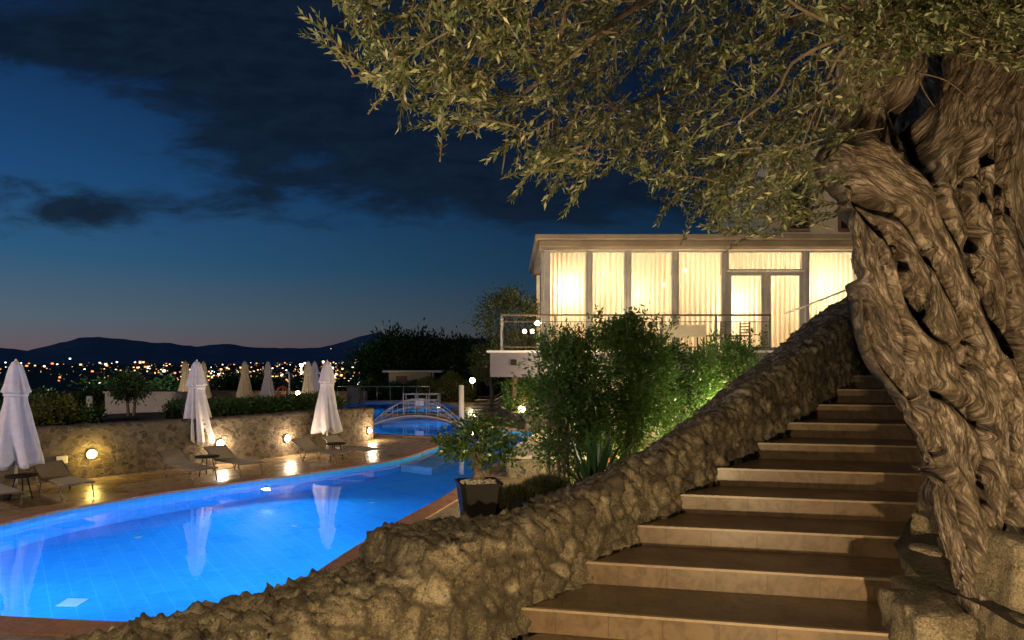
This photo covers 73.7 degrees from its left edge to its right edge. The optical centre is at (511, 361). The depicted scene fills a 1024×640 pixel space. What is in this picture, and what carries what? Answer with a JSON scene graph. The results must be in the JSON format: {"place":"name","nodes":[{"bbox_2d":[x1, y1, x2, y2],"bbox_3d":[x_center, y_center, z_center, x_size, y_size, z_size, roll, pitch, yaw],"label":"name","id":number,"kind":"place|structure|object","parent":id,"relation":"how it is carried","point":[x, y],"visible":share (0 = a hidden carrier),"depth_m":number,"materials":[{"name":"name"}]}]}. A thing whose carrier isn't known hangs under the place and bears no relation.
{"place":"outdoors","nodes":[
{"label":"outdoors","id":0,"kind":"place"},
{"bbox_2d":[0,403,531,620],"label":"pool water","id":1,"kind":"structure","parent":0,"point":[164,557],"depth_m":10.05,"materials":[{"name":"liquid"}]},
{"bbox_2d":[0,333,535,363],"bbox_3d":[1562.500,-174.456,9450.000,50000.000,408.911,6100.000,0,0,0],"label":"hills","id":2,"kind":"structure","parent":0,"point":[91,350],"depth_m":7526.06,"materials":[{"name":"black"}]},
{"bbox_2d":[0,364,550,390],"bbox_3d":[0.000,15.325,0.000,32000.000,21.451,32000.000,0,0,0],"label":"ground","id":3,"kind":"structure","parent":0,"point":[38,379],"depth_m":1596.97,"materials":[{"name":"black"}]},
{"bbox_2d":[68,370,116,390],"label":"dark tree","id":4,"kind":"object","parent":3,"relation":"on","point":[103,383],"visible":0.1,"depth_m":74.36,"materials":[{"name":"green plant"}]},
{"bbox_2d":[146,367,180,390],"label":"dark tree","id":5,"kind":"object","parent":3,"relation":"on","point":[159,385],"visible":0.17,"depth_m":73.85,"materials":[{"name":"green plant"}]},
{"bbox_2d":[0,358,353,389],"bbox_3d":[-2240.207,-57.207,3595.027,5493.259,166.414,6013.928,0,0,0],"label":"town","id":6,"kind":"object","parent":3,"relation":"on","point":[227,368],"visible":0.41,"depth_m":1938.84},
{"bbox_2d":[209,369,240,389],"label":"dark tree","id":7,"kind":"object","parent":3,"relation":"on","point":[226,381],"visible":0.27,"depth_m":61.26,"materials":[{"name":"green plant"}]},
{"bbox_2d":[220,368,275,389],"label":"dark tree","id":8,"kind":"object","parent":3,"relation":"on","point":[254,383],"visible":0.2,"depth_m":61.30,"materials":[{"name":"green plant"}]},
{"bbox_2d":[252,372,284,389],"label":"dark tree","id":9,"kind":"object","parent":3,"relation":"on","point":[276,382],"visible":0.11,"depth_m":74.78,"materials":[{"name":"green plant"}]},
{"bbox_2d":[283,370,338,390],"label":"dark tree","id":10,"kind":"object","parent":3,"relation":"on","point":[299,383],"visible":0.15,"depth_m":61.93,"materials":[{"name":"green plant"}]},
{"bbox_2d":[334,373,358,390],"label":"dark tree","id":11,"kind":"object","parent":3,"relation":"on","point":[338,380],"visible":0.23,"depth_m":73.69,"materials":[{"name":"green plant"}]},
{"bbox_2d":[335,317,455,384],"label":"dense tree","id":12,"kind":"object","parent":3,"relation":"on","point":[390,351],"visible":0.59,"depth_m":51.76,"materials":[{"name":"green plant"}]},
{"bbox_2d":[404,325,473,369],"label":"dense tree","id":13,"kind":"object","parent":3,"relation":"on","point":[446,345],"visible":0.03,"depth_m":53.59,"materials":[{"name":"green plant"}]},
{"bbox_2d":[431,332,504,395],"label":"dense tree","id":14,"kind":"object","parent":3,"relation":"on","point":[456,360],"visible":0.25,"depth_m":50.73,"materials":[{"name":"green plant"}]},
{"bbox_2d":[463,334,534,396],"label":"dense tree","id":15,"kind":"object","parent":3,"relation":"on","point":[485,389],"visible":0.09,"depth_m":48.72,"materials":[{"name":"green plant"}]},
{"bbox_2d":[0,397,657,639],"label":"pool deck","id":16,"kind":"structure","parent":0,"point":[124,484],"depth_m":14.75,"materials":[{"name":"stone"}]},
{"bbox_2d":[0,480,22,507],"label":"sun lounger","id":17,"kind":"object","parent":16,"relation":"on","point":[5,489],"visible":1,"depth_m":11.67,"materials":[{"name":"brown metal"}]},
{"bbox_2d":[4,473,38,499],"bbox_3d":[-8.980,2.287,12.500,0.520,0.433,0.520,0,0,0],"label":"side table","id":18,"kind":"object","parent":16,"relation":"on","point":[19,476],"visible":0.96,"depth_m":12.43,"materials":[{"name":"plastic"}]},
{"bbox_2d":[0,359,44,498],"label":"closed parasol","id":19,"kind":"object","parent":16,"relation":"on","point":[20,447],"visible":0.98,"depth_m":12.51,"materials":[{"name":"fabric"}]},
{"bbox_2d":[32,460,94,501],"bbox_3d":[-8.493,2.229,12.894,1.646,0.552,0.547,0,0,38],"label":"sun lounger","id":20,"kind":"object","parent":16,"relation":"on","point":[57,472],"visible":0.92,"depth_m":13.03,"materials":[{"name":"brown metal"}]},
{"bbox_2d":[0,385,170,414],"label":"hedge","id":21,"kind":"object","parent":16,"relation":"on","point":[99,399],"visible":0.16,"depth_m":30.36,"materials":[{"name":"green plant"}]},
{"bbox_2d":[35,412,165,425],"bbox_3d":[-11.710,2.025,16.035,4.818,1.050,17.892,0,0,45],"label":"planting bed","id":22,"kind":"object","parent":16,"relation":"on","point":[144,416],"visible":0.02,"depth_m":18.39,"materials":[{"name":"soil"}]},
{"bbox_2d":[0,389,51,412],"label":"shrub","id":23,"kind":"object","parent":22,"relation":"on","point":[31,396],"visible":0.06,"depth_m":17.04,"materials":[{"name":"green plant"}]},
{"bbox_2d":[28,391,85,425],"bbox_3d":[-10.817,1.260,15.995,1.601,1.209,1.659,0,0,0],"label":"shrub","id":24,"kind":"object","parent":22,"relation":"on","point":[58,401],"visible":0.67,"depth_m":15.88,"materials":[{"name":"green plant"}]},
{"bbox_2d":[32,398,111,425],"bbox_3d":[-10.621,1.328,16.565,1.683,0.992,1.802,0,0,0],"label":"shrub","id":25,"kind":"object","parent":22,"relation":"on","point":[91,414],"visible":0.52,"depth_m":16.38,"materials":[{"name":"green plant"}]},
{"bbox_2d":[104,367,156,415],"bbox_3d":[-10.619,0.812,19.015,1.391,1.482,1.294,0,0,0],"label":"tree","id":26,"kind":"object","parent":22,"relation":"on","point":[130,390],"visible":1,"depth_m":18.87,"materials":[{"name":"green plant"}]},
{"bbox_2d":[158,391,349,419],"bbox_3d":[-6.999,1.223,19.251,2.172,0.832,5.747,0,0,29],"label":"hedge","id":27,"kind":"object","parent":22,"relation":"on","point":[245,405],"visible":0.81,"depth_m":18.24,"materials":[{"name":"green plant"}]},
{"bbox_2d":[103,391,187,413],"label":"garden wall","id":28,"kind":"structure","parent":16,"relation":"on","point":[156,404],"depth_m":21.53,"materials":[{"name":"paint"}]},
{"bbox_2d":[178,361,189,391],"bbox_3d":[-17.692,1.220,37.000,0.812,2.560,0.828,0,0,12],"label":"closed parasol","id":29,"kind":"object","parent":16,"relation":"on","point":[185,370],"visible":0.62,"depth_m":36.82,"materials":[{"name":"beige fabric"}]},
{"bbox_2d":[0,407,373,486],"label":"retaining wall","id":30,"kind":"structure","parent":16,"relation":"on","point":[125,447],"depth_m":15.82,"materials":[{"name":"stone"}]},
{"bbox_2d":[86,449,96,458],"bbox_3d":[-9.017,1.980,14.651,0.200,0.197,0.123,0,0,-45],"label":"wall lamp","id":31,"kind":"object","parent":30,"relation":"attached to","point":[91,453],"visible":1,"depth_m":14.62,"materials":[{"name":"white glass"}]},
{"bbox_2d":[157,449,217,484],"bbox_3d":[-6.953,2.229,14.594,1.646,0.552,0.547,0,0,38],"label":"sun lounger","id":32,"kind":"object","parent":16,"relation":"on","point":[178,458],"visible":1,"depth_m":14.75,"materials":[{"name":"brown metal"}]},
{"bbox_2d":[183,360,214,464],"bbox_3d":[-7.618,1.220,16.492,0.828,2.560,0.812,0,0,-4],"label":"closed parasol","id":33,"kind":"object","parent":16,"relation":"on","point":[197,407],"visible":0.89,"depth_m":16.35,"materials":[{"name":"fabric"}]},
{"bbox_2d":[38,390,367,399],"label":"terrace wall","id":34,"kind":"structure","parent":16,"relation":"on","point":[229,393],"depth_m":43.80,"materials":[{"name":"paint"}]},
{"bbox_2d":[201,361,211,398],"bbox_3d":[-16.494,1.220,36.505,0.812,2.560,0.828,0,0,-25],"label":"closed parasol","id":35,"kind":"object","parent":16,"relation":"on","point":[207,388],"visible":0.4,"depth_m":36.40,"materials":[{"name":"beige fabric"}]},
{"bbox_2d":[194,454,219,476],"bbox_3d":[-6.720,2.287,15.050,0.520,0.433,0.520,0,0,0],"label":"side table","id":36,"kind":"object","parent":16,"relation":"on","point":[207,456],"visible":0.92,"depth_m":14.95,"materials":[{"name":"plastic"}]},
{"bbox_2d":[203,445,263,477],"bbox_3d":[-6.293,2.229,15.394,1.646,0.552,0.547,0,0,38],"label":"sun lounger","id":37,"kind":"object","parent":16,"relation":"on","point":[225,453],"visible":0.98,"depth_m":15.54,"materials":[{"name":"brown metal"}]},
{"bbox_2d":[236,361,252,397],"bbox_3d":[-14.598,1.220,37.308,0.828,2.560,0.812,0,0,28],"label":"closed parasol","id":38,"kind":"object","parent":16,"relation":"on","point":[244,388],"visible":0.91,"depth_m":37.15,"materials":[{"name":"beige fabric"}]},
{"bbox_2d":[0,401,528,529],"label":"pool basin","id":39,"kind":"object","parent":16,"relation":"in","point":[23,522],"visible":0.06,"depth_m":13.74,"materials":[{"name":"tile"}]},
{"bbox_2d":[0,401,530,636],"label":"pool coping","id":40,"kind":"object","parent":16,"relation":"on","point":[44,626],"visible":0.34,"depth_m":11.42,"materials":[{"name":"tile"}]},
{"bbox_2d":[260,362,275,396],"bbox_3d":[-13.403,1.220,37.508,0.828,2.560,0.812,0,0,-9],"label":"closed parasol","id":41,"kind":"object","parent":16,"relation":"on","point":[267,388],"visible":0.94,"depth_m":37.33,"materials":[{"name":"fabric"}]},
{"bbox_2d":[277,385,287,396],"bbox_3d":[-12.750,1.900,37.940,0.660,1.200,0.180,0,0,0],"label":"life ring","id":42,"kind":"object","parent":16,"relation":"on","point":[282,387],"visible":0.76,"depth_m":37.87,"materials":[{"name":"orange plastic"}]},
{"bbox_2d":[301,361,315,393],"bbox_3d":[-9.627,1.220,32.204,0.812,2.560,0.828,0,0,44],"label":"closed parasol","id":43,"kind":"object","parent":16,"relation":"on","point":[308,385],"visible":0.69,"depth_m":32.07,"materials":[{"name":"beige fabric"}]},
{"bbox_2d":[312,361,319,391],"bbox_3d":[-10.408,1.220,35.999,0.812,2.560,0.828,0,0,7],"label":"closed parasol","id":44,"kind":"object","parent":16,"relation":"on","point":[315,376],"visible":0.4,"depth_m":35.84,"materials":[{"name":"fabric"}]},
{"bbox_2d":[291,437,352,465],"bbox_3d":[-4.742,2.229,16.995,1.646,0.552,0.547,0,0,33],"label":"sun lounger","id":45,"kind":"object","parent":16,"relation":"on","point":[306,444],"visible":1,"depth_m":17.09,"materials":[{"name":"brown metal"}]},
{"bbox_2d":[310,360,342,448],"bbox_3d":[-5.123,1.220,18.945,0.828,2.560,0.812,0,0,-41],"label":"closed parasol","id":46,"kind":"object","parent":16,"relation":"on","point":[326,419],"visible":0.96,"depth_m":18.80,"materials":[{"name":"fabric"}]},
{"bbox_2d":[325,442,345,460],"bbox_3d":[-4.500,2.287,17.420,0.520,0.433,0.520,0,0,0],"label":"side table","id":47,"kind":"object","parent":16,"relation":"on","point":[335,443],"visible":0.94,"depth_m":17.31,"materials":[{"name":"plastic"}]},
{"bbox_2d":[322,435,381,461],"bbox_3d":[-4.152,2.229,17.645,1.646,0.552,0.547,0,0,33],"label":"sun lounger","id":48,"kind":"object","parent":16,"relation":"on","point":[335,438],"visible":0.89,"depth_m":17.71,"materials":[{"name":"brown metal"}]},
{"bbox_2d":[337,386,429,402],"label":"pool fence","id":49,"kind":"object","parent":16,"relation":"on","point":[390,400],"visible":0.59,"depth_m":41.48,"materials":[{"name":"metal"}]},
{"bbox_2d":[358,377,418,399],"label":"hedge","id":50,"kind":"object","parent":16,"relation":"on","point":[378,393],"visible":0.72,"depth_m":44.72,"materials":[{"name":"green plant"}]},
{"bbox_2d":[382,370,445,384],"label":"pool hut","id":51,"kind":"object","parent":16,"relation":"on","point":[401,376],"visible":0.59,"depth_m":48.77,"materials":[{"name":"paint"}]},
{"bbox_2d":[396,376,406,383],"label":"door","id":52,"kind":"structure","parent":51,"relation":"in","point":[402,379],"depth_m":48.77,"materials":[{"name":"brown wood"}]},
{"bbox_2d":[381,393,455,415],"bbox_3d":[-4.350,1.990,31.793,3.400,1.040,0.845,0,0,0],"label":"flat footbridge","id":53,"kind":"object","parent":16,"relation":"on","point":[419,403],"visible":0.66,"depth_m":31.40,"materials":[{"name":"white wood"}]},
{"bbox_2d":[413,370,482,401],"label":"hedge","id":54,"kind":"object","parent":16,"relation":"on","point":[446,387],"visible":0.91,"depth_m":42.64,"materials":[{"name":"green plant"}]},
{"bbox_2d":[459,385,463,426],"bbox_3d":[-1.950,1.695,26.300,0.200,1.610,0.195,0,0,0],"label":"post","id":55,"kind":"object","parent":16,"relation":"on","point":[461,400],"visible":0.93,"depth_m":26.21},
{"bbox_2d":[67,296,872,639],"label":"stone wall","id":56,"kind":"structure","parent":16,"relation":"on","point":[467,576],"depth_m":4.55,"materials":[{"name":"stone"}]},
{"bbox_2d":[466,341,506,407],"bbox_3d":[-1.171,0.612,35.901,2.748,3.887,2.796,0,0,22],"label":"lit tree","id":57,"kind":"object","parent":16,"relation":"on","point":[485,374],"visible":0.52,"depth_m":35.91,"materials":[{"name":"green plant"}]},
{"bbox_2d":[463,281,539,411],"bbox_3d":[-0.061,-0.380,27.498,3.807,5.895,3.621,0,0,0],"label":"lit tree","id":58,"kind":"object","parent":16,"relation":"on","point":[518,338],"visible":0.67,"depth_m":27.18,"materials":[{"name":"green plant"}]},
{"bbox_2d":[498,407,525,427],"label":"planter wall","id":59,"kind":"structure","parent":16,"relation":"on","point":[509,414],"depth_m":26.61,"materials":[{"name":"stone"}]},
{"bbox_2d":[494,377,532,414],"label":"shrub","id":60,"kind":"object","parent":59,"relation":"in","point":[507,399],"visible":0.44,"depth_m":27.26,"materials":[{"name":"green plant"}]},
{"bbox_2d":[513,377,553,413],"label":"shrub","id":61,"kind":"object","parent":59,"relation":"in","point":[522,403],"visible":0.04,"depth_m":25.84,"materials":[{"name":"green plant"}]},
{"bbox_2d":[525,397,558,431],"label":"rock wall","id":62,"kind":"structure","parent":16,"relation":"on","point":[527,425],"depth_m":24.85,"materials":[{"name":"stone"}]},
{"bbox_2d":[505,318,634,482],"bbox_3d":[0.788,0.944,9.582,1.796,3.123,1.558,0,0,0],"label":"tall shrub","id":63,"kind":"object","parent":16,"relation":"on","point":[568,348],"visible":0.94,"depth_m":9.39,"materials":[{"name":"green plant"}]},
{"bbox_2d":[575,301,687,463],"bbox_3d":[1.712,0.802,10.223,1.849,3.409,1.669,0,0,0],"label":"tall shrub","id":64,"kind":"object","parent":16,"relation":"on","point":[633,352],"visible":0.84,"depth_m":9.99,"materials":[{"name":"green plant"}]},
{"bbox_2d":[486,146,855,439],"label":"terrace building","id":65,"kind":"structure","parent":16,"relation":"on","point":[803,241],"depth_m":20.93,"materials":[{"name":"paint"}]},
{"bbox_2d":[539,263,540,340],"bbox_3d":[1.020,-1.870,24.100,0.080,3.100,1.800,0,0,0],"label":"side window","id":66,"kind":"structure","parent":65,"relation":"in","point":[540,263],"depth_m":24.43,"materials":[{"name":"grey glass"}]},
{"bbox_2d":[550,253,584,345],"bbox_3d":[1.720,-1.880,21.221,1.120,3.000,0.116,0,0,0],"label":"curtain","id":67,"kind":"object","parent":65,"relation":"hanging from","point":[567,283],"visible":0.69,"depth_m":21.22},
{"bbox_2d":[550,250,586,331],"bbox_3d":[1.720,-1.870,20.990,1.180,3.100,0.070,0,0,0],"label":"window","id":68,"kind":"structure","parent":65,"relation":"in","point":[585,251],"depth_m":20.96,"materials":[{"name":"grey glass"}]},
{"bbox_2d":[593,253,622,349],"bbox_3d":[2.965,-1.880,21.220,1.010,3.000,0.122,0,0,0],"label":"curtain","id":69,"kind":"object","parent":65,"relation":"hanging from","point":[608,281],"visible":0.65,"depth_m":21.22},
{"bbox_2d":[591,250,625,329],"bbox_3d":[2.965,-1.870,20.990,1.070,3.100,0.070,0,0,0],"label":"window","id":70,"kind":"structure","parent":65,"relation":"in","point":[592,251],"depth_m":20.96,"materials":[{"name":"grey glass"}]},
{"bbox_2d":[500,314,770,349],"bbox_3d":[3.525,-0.839,20.645,7.710,1.038,2.460,0,0,0],"label":"balcony railing","id":71,"kind":"object","parent":65,"relation":"on","point":[502,347],"visible":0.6,"depth_m":19.44,"materials":[{"name":"grey metal"}]},
{"bbox_2d":[632,253,670,346],"bbox_3d":[4.290,-1.880,21.220,1.280,3.000,0.117,0,0,0],"label":"curtain","id":72,"kind":"object","parent":65,"relation":"hanging from","point":[651,277],"visible":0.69,"depth_m":21.22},
{"bbox_2d":[630,250,673,345],"bbox_3d":[4.290,-1.870,20.990,1.340,3.100,0.070,0,0,0],"label":"window","id":73,"kind":"structure","parent":65,"relation":"in","point":[672,251],"depth_m":20.96,"materials":[{"name":"grey metal"}]},
{"bbox_2d":[659,325,705,349],"bbox_3d":[5.000,-0.695,20.100,1.200,0.750,0.800,0,0,0],"label":"terrace table","id":74,"kind":"object","parent":65,"relation":"on","point":[697,331],"visible":0.64,"depth_m":19.71,"materials":[{"name":"white metal"}]},
{"bbox_2d":[679,253,719,349],"bbox_3d":[5.785,-1.880,21.220,1.350,3.000,0.115,0,0,0],"label":"curtain","id":75,"kind":"object","parent":65,"relation":"hanging from","point":[699,283],"visible":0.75,"depth_m":21.22,"materials":[{"name":"fabric"}]},
{"bbox_2d":[677,250,722,343],"bbox_3d":[5.785,-1.870,20.990,1.410,3.100,0.070,0,0,0],"label":"window","id":76,"kind":"structure","parent":65,"relation":"in","point":[678,251],"depth_m":20.96,"materials":[{"name":"grey metal"}]},
{"bbox_2d":[706,322,725,344],"bbox_3d":[6.000,-0.750,20.100,0.460,0.860,0.460,0,0,0],"label":"terrace chair","id":77,"kind":"object","parent":65,"relation":"on","point":[724,326],"visible":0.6,"depth_m":20.05,"materials":[{"name":"brown wood"}]},
{"bbox_2d":[728,322,749,349],"bbox_3d":[6.750,-0.750,20.300,0.460,0.860,0.460,0,0,-20],"label":"terrace chair","id":78,"kind":"object","parent":65,"relation":"on","point":[740,329],"visible":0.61,"depth_m":20.34,"materials":[{"name":"brown wood"}]},
{"bbox_2d":[727,271,765,349],"bbox_3d":[7.200,-1.550,20.990,1.180,2.460,0.070,0,0,0],"label":"glazed door","id":79,"kind":"structure","parent":65,"relation":"in","point":[729,273],"depth_m":20.96,"materials":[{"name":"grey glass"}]},
{"bbox_2d":[729,253,799,346],"bbox_3d":[7.785,-1.880,21.220,2.290,3.000,0.120,0,0,0],"label":"curtain","id":80,"kind":"object","parent":65,"relation":"hanging from","point":[746,294],"visible":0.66,"depth_m":21.22,"materials":[{"name":"fabric"}]},
{"bbox_2d":[766,271,803,349],"bbox_3d":[8.385,-1.550,20.990,1.150,2.460,0.070,0,0,0],"label":"glazed door","id":81,"kind":"structure","parent":65,"relation":"in","point":[768,273],"depth_m":20.96,"materials":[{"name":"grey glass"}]},
{"bbox_2d":[787,175,809,231],"bbox_3d":[9.600,-5.320,22.853,0.750,1.900,0.095,0,0,0],"label":"window","id":82,"kind":"structure","parent":65,"relation":"in","point":[794,228],"depth_m":22.80,"materials":[{"name":"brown wood"}]},
{"bbox_2d":[808,250,851,320],"bbox_3d":[9.860,-1.870,20.990,1.560,3.100,0.070,0,0,0],"label":"window","id":83,"kind":"structure","parent":65,"relation":"in","point":[808,250],"depth_m":20.96,"materials":[{"name":"metal"}]},
{"bbox_2d":[809,253,853,318],"bbox_3d":[9.860,-1.880,21.221,1.500,3.000,0.117,0,0,0],"label":"curtain","id":84,"kind":"object","parent":65,"relation":"hanging from","point":[830,274],"visible":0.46,"depth_m":21.22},
{"bbox_2d":[838,203,848,231],"bbox_3d":[11.300,-5.320,22.853,0.750,1.900,0.095,0,0,0],"label":"window","id":85,"kind":"structure","parent":65,"relation":"in","point":[842,227],"depth_m":22.82,"materials":[{"name":"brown wood"}]},
{"bbox_2d":[634,333,733,440],"bbox_3d":[2.763,1.005,11.331,1.997,3.004,1.779,0,0,0],"label":"tall shrub","id":86,"kind":"object","parent":16,"relation":"on","point":[692,375],"visible":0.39,"depth_m":10.99,"materials":[{"name":"green plant"}]},
{"bbox_2d":[698,324,769,394],"bbox_3d":[4.044,0.911,12.452,1.731,3.184,1.487,0,0,0],"label":"tall shrub","id":87,"kind":"object","parent":16,"relation":"on","point":[730,350],"visible":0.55,"depth_m":12.27,"materials":[{"name":"green plant"}]},
{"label":"flower bed","id":88,"kind":"structure","parent":16,"relation":"on","visible":0},
{"bbox_2d":[499,482,543,507],"bbox_3d":[0.051,1.458,6.900,0.876,0.491,0.876,0,0,0],"label":"grass mound","id":89,"kind":"object","parent":88,"relation":"on","point":[512,493],"depth_m":6.77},
{"bbox_2d":[521,472,573,494],"bbox_3d":[0.380,1.454,7.499,0.877,0.487,0.876,0,0,0],"label":"grass mound","id":90,"kind":"object","parent":88,"relation":"on","point":[547,483],"depth_m":7.38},
{"bbox_2d":[552,422,637,481],"bbox_3d":[0.928,1.135,7.755,1.040,0.970,0.908,0,0,26],"label":"spiky plant","id":91,"kind":"object","parent":88,"relation":"on","point":[594,465],"visible":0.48,"depth_m":7.64,"materials":[{"name":"green plant"}]},
{"bbox_2d":[347,385,360,403],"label":"stone pillar","id":92,"kind":"structure","parent":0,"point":[353,394],"depth_m":40.05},
{"bbox_2d":[374,398,458,426],"bbox_3d":[-3.750,2.022,27.000,3.584,1.116,1.110,0,0,0],"label":"arched footbridge","id":93,"kind":"object","parent":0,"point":[440,417],"visible":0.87,"depth_m":26.50,"materials":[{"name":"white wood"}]},
{"bbox_2d":[0,0,847,350],"label":"sky","id":94,"kind":"structure","parent":0,"point":[196,173],"materials":[{"name":"blue"}]},
{"bbox_2d":[454,477,503,516],"bbox_3d":[-0.245,1.000,5.000,0.316,0.290,0.316,0,0,-14],"label":"planter pot","id":95,"kind":"object","parent":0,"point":[479,497],"visible":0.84,"depth_m":4.87,"materials":[{"name":"plastic"}]},
{"bbox_2d":[425,410,525,482],"bbox_3d":[-0.263,0.634,5.011,0.740,0.591,0.431,0,0,0],"label":"bonsai tree","id":96,"kind":"object","parent":95,"relation":"on","point":[479,450],"visible":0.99,"depth_m":4.98,"materials":[{"name":"green plant"}]},
{"bbox_2d":[504,430,554,476],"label":"bench wall","id":97,"kind":"structure","parent":0,"point":[529,470],"depth_m":14.80,"materials":[{"name":"stone"}]},
{"bbox_2d":[524,633,619,639],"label":"landing","id":98,"kind":"object","parent":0,"point":[540,636],"depth_m":4.41,"materials":[{"name":"stone"}]},
{"bbox_2d":[523,375,922,639],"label":"staircase","id":99,"kind":"structure","parent":98,"relation":"on","point":[796,534],"depth_m":5.15,"materials":[{"name":"stone"}]},
{"bbox_2d":[899,555,909,575],"bbox_3d":[2.838,1.441,4.717,0.288,0.241,0.247,0,0,14],"label":"rock","id":100,"kind":"object","parent":99,"relation":"on","point":[905,566],"visible":0.1,"depth_m":4.73,"materials":[{"name":"stone"}]},
{"bbox_2d":[908,543,943,573],"bbox_3d":[2.835,1.367,4.551,0.380,0.311,0.299,0,0,-36],"label":"rock","id":101,"kind":"object","parent":99,"relation":"on","point":[931,550],"visible":0.12,"depth_m":4.47,"materials":[{"name":"stone"}]},
{"bbox_2d":[877,587,976,639],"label":"stone block","id":102,"kind":"structure","parent":98,"relation":"on","point":[907,614],"depth_m":3.87,"materials":[{"name":"stone"}]},
{"bbox_2d":[891,575,961,606],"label":"stone block","id":103,"kind":"structure","parent":102,"relation":"on","point":[908,582],"depth_m":4.29,"materials":[{"name":"stone"}]},
{"bbox_2d":[975,607,1023,639],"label":"stone block","id":104,"kind":"structure","parent":98,"relation":"on","point":[991,625],"depth_m":3.71,"materials":[{"name":"stone"}]},
{"bbox_2d":[973,528,1023,613],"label":"stone block","id":105,"kind":"structure","parent":104,"relation":"on","point":[999,577],"depth_m":3.66,"materials":[{"name":"stone"}]},
{"bbox_2d":[296,0,1023,637],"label":"olive tree","id":106,"kind":"object","parent":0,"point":[914,168],"visible":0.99,"depth_m":3.79,"materials":[{"name":"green plant"}]},
{"bbox_2d":[893,509,1023,628],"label":"garden bank","id":107,"kind":"structure","parent":0,"point":[934,570],"depth_m":4.34,"materials":[{"name":"soil"}]},
{"bbox_2d":[783,289,845,322],"bbox_3d":[5.935,-0.607,13.000,1.542,1.815,0.032,0,0,0],"label":"handrail","id":108,"kind":"object","parent":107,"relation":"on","point":[805,306],"visible":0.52,"depth_m":12.99,"materials":[{"name":"white paint"}]},
{"bbox_2d":[910,510,938,534],"bbox_3d":[2.974,1.183,4.762,0.266,0.259,0.318,0,0,-28],"label":"rock","id":109,"kind":"object","parent":107,"relation":"on","point":[923,522],"visible":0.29,"depth_m":4.76,"materials":[{"name":"stone"}]},
{"bbox_2d":[916,492,933,514],"bbox_3d":[3.089,1.042,4.857,0.323,0.282,0.291,0,0,-23],"label":"rock","id":110,"kind":"object","parent":107,"relation":"on","point":[921,504],"visible":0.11,"depth_m":4.88,"materials":[{"name":"stone"}]},
{"bbox_2d":[937,536,946,557],"bbox_3d":[2.945,1.290,4.451,0.313,0.270,0.281,0,0,7],"label":"rock","id":111,"kind":"object","parent":107,"relation":"on","point":[940,544],"visible":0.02,"depth_m":4.48,"materials":[{"name":"stone"}]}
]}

